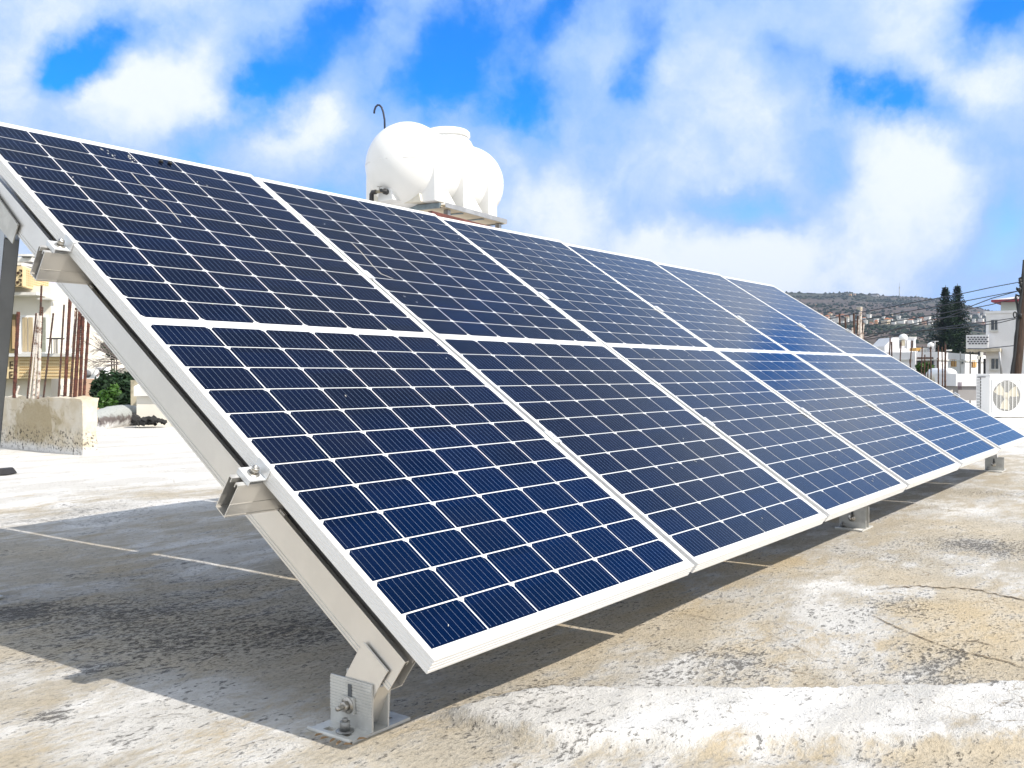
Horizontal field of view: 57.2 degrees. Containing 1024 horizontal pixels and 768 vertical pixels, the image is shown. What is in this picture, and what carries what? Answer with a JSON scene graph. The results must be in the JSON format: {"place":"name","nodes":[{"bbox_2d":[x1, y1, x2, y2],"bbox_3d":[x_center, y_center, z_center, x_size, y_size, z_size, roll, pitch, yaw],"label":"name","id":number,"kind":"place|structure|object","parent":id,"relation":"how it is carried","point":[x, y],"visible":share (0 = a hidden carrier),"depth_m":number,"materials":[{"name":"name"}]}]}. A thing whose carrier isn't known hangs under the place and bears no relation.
{"place":"outdoors","nodes":[
{"label":"outdoors","id":0,"kind":"place"},
{"bbox_2d":[18,254,59,287],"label":"rooftop house","id":1,"kind":"structure","parent":0,"point":[27,258],"depth_m":43.88,"materials":[{"name":"grey paint"}]},
{"bbox_2d":[47,338,64,352],"bbox_3d":[-16.400,-1.375,33.789,0.458,0.558,0.400,0,1,0],"label":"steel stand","id":2,"kind":"object","parent":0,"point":[55,344],"visible":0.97,"depth_m":33.59,"materials":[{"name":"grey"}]},
{"bbox_2d":[87,369,98,377],"bbox_3d":[-13.929,-0.338,31.139,0.367,0.290,0.323,0,1,0],"label":"air conditioner","id":3,"kind":"object","parent":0,"point":[90,372],"visible":0.72,"depth_m":31.00,"materials":[{"name":"white plastic"}]},
{"bbox_2d":[0,0,1023,310],"label":"sky","id":4,"kind":"structure","parent":0,"point":[804,146],"materials":[{"name":"blue"}]},
{"bbox_2d":[784,292,985,354],"bbox_3d":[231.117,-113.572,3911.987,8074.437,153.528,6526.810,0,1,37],"label":"hills","id":5,"kind":"structure","parent":0,"point":[920,344],"depth_m":1126.37,"materials":[{"name":"green plant"}]},
{"bbox_2d":[785,291,988,350],"bbox_3d":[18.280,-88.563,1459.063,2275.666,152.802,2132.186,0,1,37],"label":"hillside scrub","id":6,"kind":"object","parent":5,"relation":"on","point":[884,327],"visible":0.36,"depth_m":996.40,"materials":[{"name":"green plant"}]},
{"bbox_2d":[897,319,906,323],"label":"hillside house","id":7,"kind":"structure","parent":5,"relation":"on","point":[903,321],"depth_m":766.05,"materials":[{"name":"white"}]},
{"bbox_2d":[864,315,959,338],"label":"overhead wire","id":8,"kind":"object","parent":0,"point":[911,324],"visible":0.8,"depth_m":44.32,"materials":[{"name":"grey"}]},
{"bbox_2d":[886,351,985,405],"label":"white house","id":9,"kind":"structure","parent":0,"point":[959,363],"depth_m":114.56,"materials":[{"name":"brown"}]},
{"bbox_2d":[873,337,917,352],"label":"stair house","id":10,"kind":"structure","parent":9,"relation":"on","point":[882,344],"depth_m":117.97,"materials":[{"name":"grey paint"}]},
{"bbox_2d":[899,334,907,348],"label":"water tank","id":11,"kind":"object","parent":9,"relation":"on","point":[903,338],"visible":0.8,"depth_m":116.07,"materials":[{"name":"white plastic"}]},
{"bbox_2d":[909,348,920,351],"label":"awning","id":12,"kind":"object","parent":9,"relation":"on","point":[916,349],"visible":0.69,"depth_m":113.25,"materials":[{"name":"orange metal"}]},
{"bbox_2d":[927,342,933,351],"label":"water tank","id":13,"kind":"object","parent":9,"relation":"on","point":[930,344],"visible":0.91,"depth_m":111.80,"materials":[{"name":"white plastic"}]},
{"bbox_2d":[919,348,951,351],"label":"rooftop clutter","id":14,"kind":"object","parent":9,"relation":"on","point":[924,349],"visible":0.55,"depth_m":112.47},
{"bbox_2d":[926,368,956,381],"bbox_3d":[12.505,-0.193,27.378,0.400,0.540,1.276,0,1,-4],"label":"water tank","id":15,"kind":"object","parent":9,"relation":"on","point":[948,371],"visible":0.4,"depth_m":27.25,"materials":[{"name":"white plastic"}]},
{"bbox_2d":[935,374,975,400],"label":"rooftop parapet","id":16,"kind":"structure","parent":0,"point":[967,392],"depth_m":24.06,"materials":[{"name":"white paint"}]},
{"bbox_2d":[966,310,1023,373],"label":"apartment building","id":17,"kind":"structure","parent":0,"point":[997,361],"depth_m":94.23,"materials":[{"name":"white paint"}]},
{"bbox_2d":[983,359,985,373],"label":"side door","id":18,"kind":"structure","parent":17,"relation":"in","point":[984,360],"depth_m":95.40,"materials":[{"name":"grey"}]},
{"bbox_2d":[989,319,997,330],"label":"window","id":19,"kind":"structure","parent":17,"relation":"in","point":[992,327],"depth_m":94.52,"materials":[{"name":"grey glass"}]},
{"bbox_2d":[989,358,998,369],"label":"window","id":20,"kind":"structure","parent":17,"relation":"in","point":[993,362],"depth_m":94.53,"materials":[{"name":"grey glass"}]},
{"bbox_2d":[991,296,1018,310],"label":"hip roof house","id":21,"kind":"structure","parent":0,"point":[1008,305],"depth_m":111.45,"materials":[{"name":"red"}]},
{"bbox_3d":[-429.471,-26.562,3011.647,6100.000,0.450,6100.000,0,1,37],"label":"ground","id":22,"kind":"structure","parent":0,"visible":0},
{"bbox_2d":[5,262,123,396],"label":"apartment building","id":23,"kind":"structure","parent":22,"relation":"on","point":[26,304],"depth_m":34.97,"materials":[{"name":"brown"}]},
{"bbox_2d":[12,320,15,348],"bbox_3d":[-18.497,-1.849,34.924,0.104,1.069,0.080,0,1,0],"label":"door leaf","id":24,"kind":"structure","parent":23,"relation":"in","point":[13,321],"depth_m":34.88,"materials":[{"name":"brown"}]},
{"bbox_2d":[18,315,48,352],"bbox_3d":[-17.792,-1.842,34.924,1.099,1.411,0.160,0,1,0],"label":"window","id":25,"kind":"structure","parent":23,"relation":"in","point":[26,326],"depth_m":34.85,"materials":[{"name":"white plastic"}]},
{"bbox_2d":[72,379,98,409],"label":"peach wall","id":26,"kind":"structure","parent":22,"relation":"on","point":[88,385],"depth_m":24.00,"materials":[{"name":"paint"}]},
{"bbox_2d":[82,355,123,378],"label":"flat white roof","id":27,"kind":"structure","parent":22,"relation":"on","point":[103,366],"depth_m":36.50,"materials":[{"name":"white paint"}]},
{"bbox_2d":[94,367,109,374],"bbox_3d":[-15.107,-0.482,34.638,0.440,0.286,0.322,0,1,0],"label":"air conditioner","id":28,"kind":"object","parent":27,"relation":"on","point":[107,368],"visible":0.21,"depth_m":34.50,"materials":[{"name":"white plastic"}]},
{"bbox_2d":[84,332,124,376],"bbox_3d":[-11.622,2.411,26.987,1.655,8.393,0.231,0,1,-4],"label":"bare tree","id":29,"kind":"object","parent":22,"relation":"on","point":[104,351],"visible":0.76,"depth_m":27.00,"materials":[{"name":"brown plant"}]},
{"bbox_2d":[93,383,121,408],"bbox_3d":[-6.761,3.355,15.641,0.464,6.759,0.480,0,1,37],"label":"bush","id":30,"kind":"object","parent":22,"relation":"on","point":[107,396],"visible":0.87,"depth_m":15.56,"materials":[{"name":"green plant"}]},
{"bbox_2d":[99,342,117,371],"bbox_3d":[-12.603,2.430,29.985,0.836,8.289,1.029,0,1,3],"label":"tree","id":31,"kind":"object","parent":22,"relation":"on","point":[109,355],"visible":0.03,"depth_m":29.81,"materials":[{"name":"brown plant"}]},
{"bbox_2d":[88,368,134,404],"bbox_3d":[-7.108,3.216,16.981,0.907,7.008,0.993,0,1,37],"label":"bush","id":32,"kind":"object","parent":22,"relation":"on","point":[104,380],"visible":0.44,"depth_m":16.71,"materials":[{"name":"green plant"}]},
{"bbox_2d":[0,417,1023,767],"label":"roof deck","id":33,"kind":"structure","parent":22,"relation":"on","point":[158,609],"depth_m":2.43,"materials":[{"name":"beige concrete"}]},
{"bbox_2d":[0,467,16,474],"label":"tar lump","id":34,"kind":"object","parent":33,"relation":"on","point":[7,470],"visible":1,"depth_m":6.58,"materials":[{"name":"grey"}]},
{"bbox_2d":[0,285,98,455],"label":"concrete stub","id":35,"kind":"object","parent":33,"relation":"on","point":[64,423],"visible":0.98,"depth_m":8.40,"materials":[{"name":"beige concrete"}]},
{"bbox_2d":[96,405,136,429],"bbox_3d":[-5.290,0.478,12.476,0.322,0.386,1.434,0,1,1],"label":"roofing felt roll","id":36,"kind":"object","parent":33,"relation":"on","point":[109,417],"visible":0.66,"depth_m":12.27,"materials":[{"name":"white"}]},
{"bbox_2d":[131,380,137,405],"bbox_3d":[-5.315,0.133,13.328,0.082,0.376,0.250,0,1,0],"label":"edge stone","id":37,"kind":"object","parent":33,"relation":"on","point":[133,397],"visible":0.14,"depth_m":13.20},
{"bbox_2d":[130,413,166,425],"bbox_3d":[-4.769,0.476,12.351,0.531,0.173,0.394,0,1,-4],"label":"crumbled felt","id":38,"kind":"object","parent":33,"relation":"on","point":[138,420],"visible":1,"depth_m":12.21,"materials":[{"name":"grey"}]},
{"bbox_2d":[134,384,171,425],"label":"parapet block","id":39,"kind":"structure","parent":33,"relation":"on","point":[146,406],"depth_m":12.66,"materials":[{"name":"white concrete"}]},
{"bbox_2d":[315,733,365,744],"bbox_3d":[-0.334,0.681,1.801,0.103,0.003,0.044,0,1,15],"label":"dry leaf","id":40,"kind":"object","parent":33,"relation":"on","point":[338,742],"visible":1,"depth_m":1.80,"materials":[{"name":"brown"}]},
{"bbox_2d":[409,202,506,228],"bbox_3d":[-0.900,-0.744,11.848,1.125,2.760,1.800,0,1,30],"label":"tank stand","id":41,"kind":"object","parent":33,"relation":"on","point":[453,211],"visible":0.21,"depth_m":11.36,"materials":[{"name":"grey metal"}]},
{"bbox_2d":[365,104,503,216],"bbox_3d":[-0.933,-2.642,11.785,1.048,1.398,2.232,0,1,29],"label":"water tank","id":42,"kind":"object","parent":41,"relation":"on","point":[409,164],"visible":0.87,"depth_m":10.98,"materials":[{"name":"white plastic"}]},
{"bbox_2d":[0,174,1005,743],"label":"solar rack","id":43,"kind":"object","parent":33,"relation":"on","point":[380,666],"visible":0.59,"depth_m":2.12,"materials":[{"name":"metal"}]},
{"bbox_2d":[0,122,693,673],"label":"solar module","id":44,"kind":"object","parent":43,"relation":"attached to","point":[442,504],"visible":1,"depth_m":2.39,"materials":[{"name":"blue"}]},
{"bbox_2d":[255,177,826,572],"bbox_3d":[0.058,-0.149,3.486,2.250,0.035,1.038,41,23,29],"label":"solar module","id":45,"kind":"object","parent":43,"relation":"attached to","point":[698,493],"visible":1,"depth_m":3.31,"materials":[{"name":"blue glass"}]},
{"bbox_2d":[438,216,906,521],"bbox_3d":[0.695,-0.158,4.334,2.250,0.035,1.038,40,23,30],"label":"solar module","id":46,"kind":"object","parent":43,"relation":"attached to","point":[822,469],"visible":0.99,"depth_m":4.19,"materials":[{"name":"blue glass"}]},
{"bbox_2d":[564,243,960,489],"bbox_3d":[1.333,-0.170,5.181,2.250,0.036,1.038,40,23,30],"label":"solar module","id":47,"kind":"object","parent":43,"relation":"attached to","point":[905,456],"visible":0.98,"depth_m":5.05,"materials":[{"name":"blue glass"}]},
{"bbox_2d":[654,262,998,467],"bbox_3d":[1.972,-0.183,6.026,2.250,0.036,1.038,39,23,30],"label":"solar module","id":48,"kind":"object","parent":43,"relation":"attached to","point":[962,446],"visible":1,"depth_m":5.91,"materials":[{"name":"blue glass"}]},
{"bbox_2d":[722,276,1023,451],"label":"solar module","id":49,"kind":"object","parent":43,"relation":"attached to","point":[993,431],"visible":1,"depth_m":6.77,"materials":[{"name":"blue glass"}]},
{"bbox_2d":[838,312,864,339],"bbox_3d":[4.345,-0.179,12.652,0.615,1.592,0.599,0,1,37],"label":"concrete stub","id":50,"kind":"object","parent":33,"relation":"on","point":[860,327],"visible":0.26,"depth_m":12.69,"materials":[{"name":"beige concrete"}]},
{"bbox_2d":[889,337,911,367],"bbox_3d":[5.947,-0.070,14.560,0.388,1.332,0.494,0,1,37],"label":"concrete stub","id":51,"kind":"object","parent":33,"relation":"on","point":[890,343],"visible":0.23,"depth_m":14.59,"materials":[{"name":"white concrete"}]},
{"bbox_2d":[921,347,937,383],"bbox_3d":[6.127,0.020,14.067,0.368,1.162,0.500,0,1,37],"label":"concrete stub","id":52,"kind":"object","parent":33,"relation":"on","point":[928,364],"visible":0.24,"depth_m":14.09,"materials":[{"name":"white concrete"}]},
{"bbox_2d":[938,342,952,392],"bbox_3d":[6.130,-0.002,13.568,0.373,1.217,0.500,0,1,37],"label":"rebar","id":53,"kind":"object","parent":33,"relation":"on","point":[942,365],"visible":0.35,"depth_m":13.59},
{"bbox_2d":[976,374,1023,417],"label":"air conditioner","id":54,"kind":"object","parent":33,"relation":"on","point":[999,395],"visible":0.96,"depth_m":15.06,"materials":[{"name":"white plastic"}]},
{"bbox_2d":[915,361,934,376],"bbox_3d":[17.584,2.725,40.057,0.801,7.472,0.903,0,1,37],"label":"shrub","id":55,"kind":"object","parent":22,"relation":"on","point":[918,366],"visible":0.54,"depth_m":39.83,"materials":[{"name":"green plant"}]},
{"bbox_2d":[923,285,967,353],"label":"pine tree","id":56,"kind":"object","parent":22,"relation":"on","point":[944,336],"visible":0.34,"depth_m":149.49,"materials":[{"name":"green plant"}]},
{"bbox_2d":[937,283,973,354],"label":"pine tree","id":57,"kind":"object","parent":22,"relation":"on","point":[956,298],"visible":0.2,"depth_m":151.49,"materials":[{"name":"green plant"}]},
{"bbox_2d":[969,351,970,402],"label":"service post","id":58,"kind":"object","parent":22,"relation":"on","point":[970,368],"visible":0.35,"depth_m":69.95,"materials":[{"name":"black metal"}]},
{"bbox_2d":[972,351,982,373],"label":"service post","id":59,"kind":"object","parent":22,"relation":"on","point":[980,354],"visible":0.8,"depth_m":69.90,"materials":[{"name":"white metal"}]},
{"bbox_2d":[1010,260,1023,373],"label":"utility pole","id":60,"kind":"object","parent":22,"relation":"on","point":[1017,358],"visible":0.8,"depth_m":29.90,"materials":[{"name":"brown wood"}]},
{"bbox_2d":[828,282,1018,318],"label":"overhead wire","id":61,"kind":"object","parent":60,"relation":"attached to","point":[923,300],"visible":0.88,"depth_m":46.02,"materials":[{"name":"grey"}]},
{"bbox_2d":[838,291,1014,324],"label":"overhead wire","id":62,"kind":"object","parent":60,"relation":"attached to","point":[928,307],"visible":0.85,"depth_m":47.06,"materials":[{"name":"grey"}]},
{"bbox_2d":[848,291,1017,328],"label":"overhead wire","id":63,"kind":"object","parent":60,"relation":"attached to","point":[936,314],"visible":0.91,"depth_m":45.53,"materials":[{"name":"grey"}]},
{"bbox_2d":[858,299,1012,336],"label":"overhead wire","id":64,"kind":"object","parent":60,"relation":"attached to","point":[939,319],"visible":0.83,"depth_m":45.35,"materials":[{"name":"grey"}]},
{"bbox_2d":[865,318,1012,339],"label":"overhead wire","id":65,"kind":"object","parent":60,"relation":"attached to","point":[938,328],"visible":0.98,"depth_m":44.08,"materials":[{"name":"grey"}]},
{"bbox_2d":[917,318,1015,331],"bbox_3d":[18.823,-2.426,39.969,0.284,0.524,20.681,0,1,15],"label":"overhead wire","id":66,"kind":"object","parent":60,"relation":"attached to","point":[966,327],"visible":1,"depth_m":38.34,"materials":[{"name":"grey"}]},
{"bbox_2d":[968,345,1013,348],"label":"overhead wire","id":67,"kind":"object","parent":60,"relation":"attached to","point":[989,348],"visible":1,"depth_m":49.28,"materials":[{"name":"grey"}]}
]}

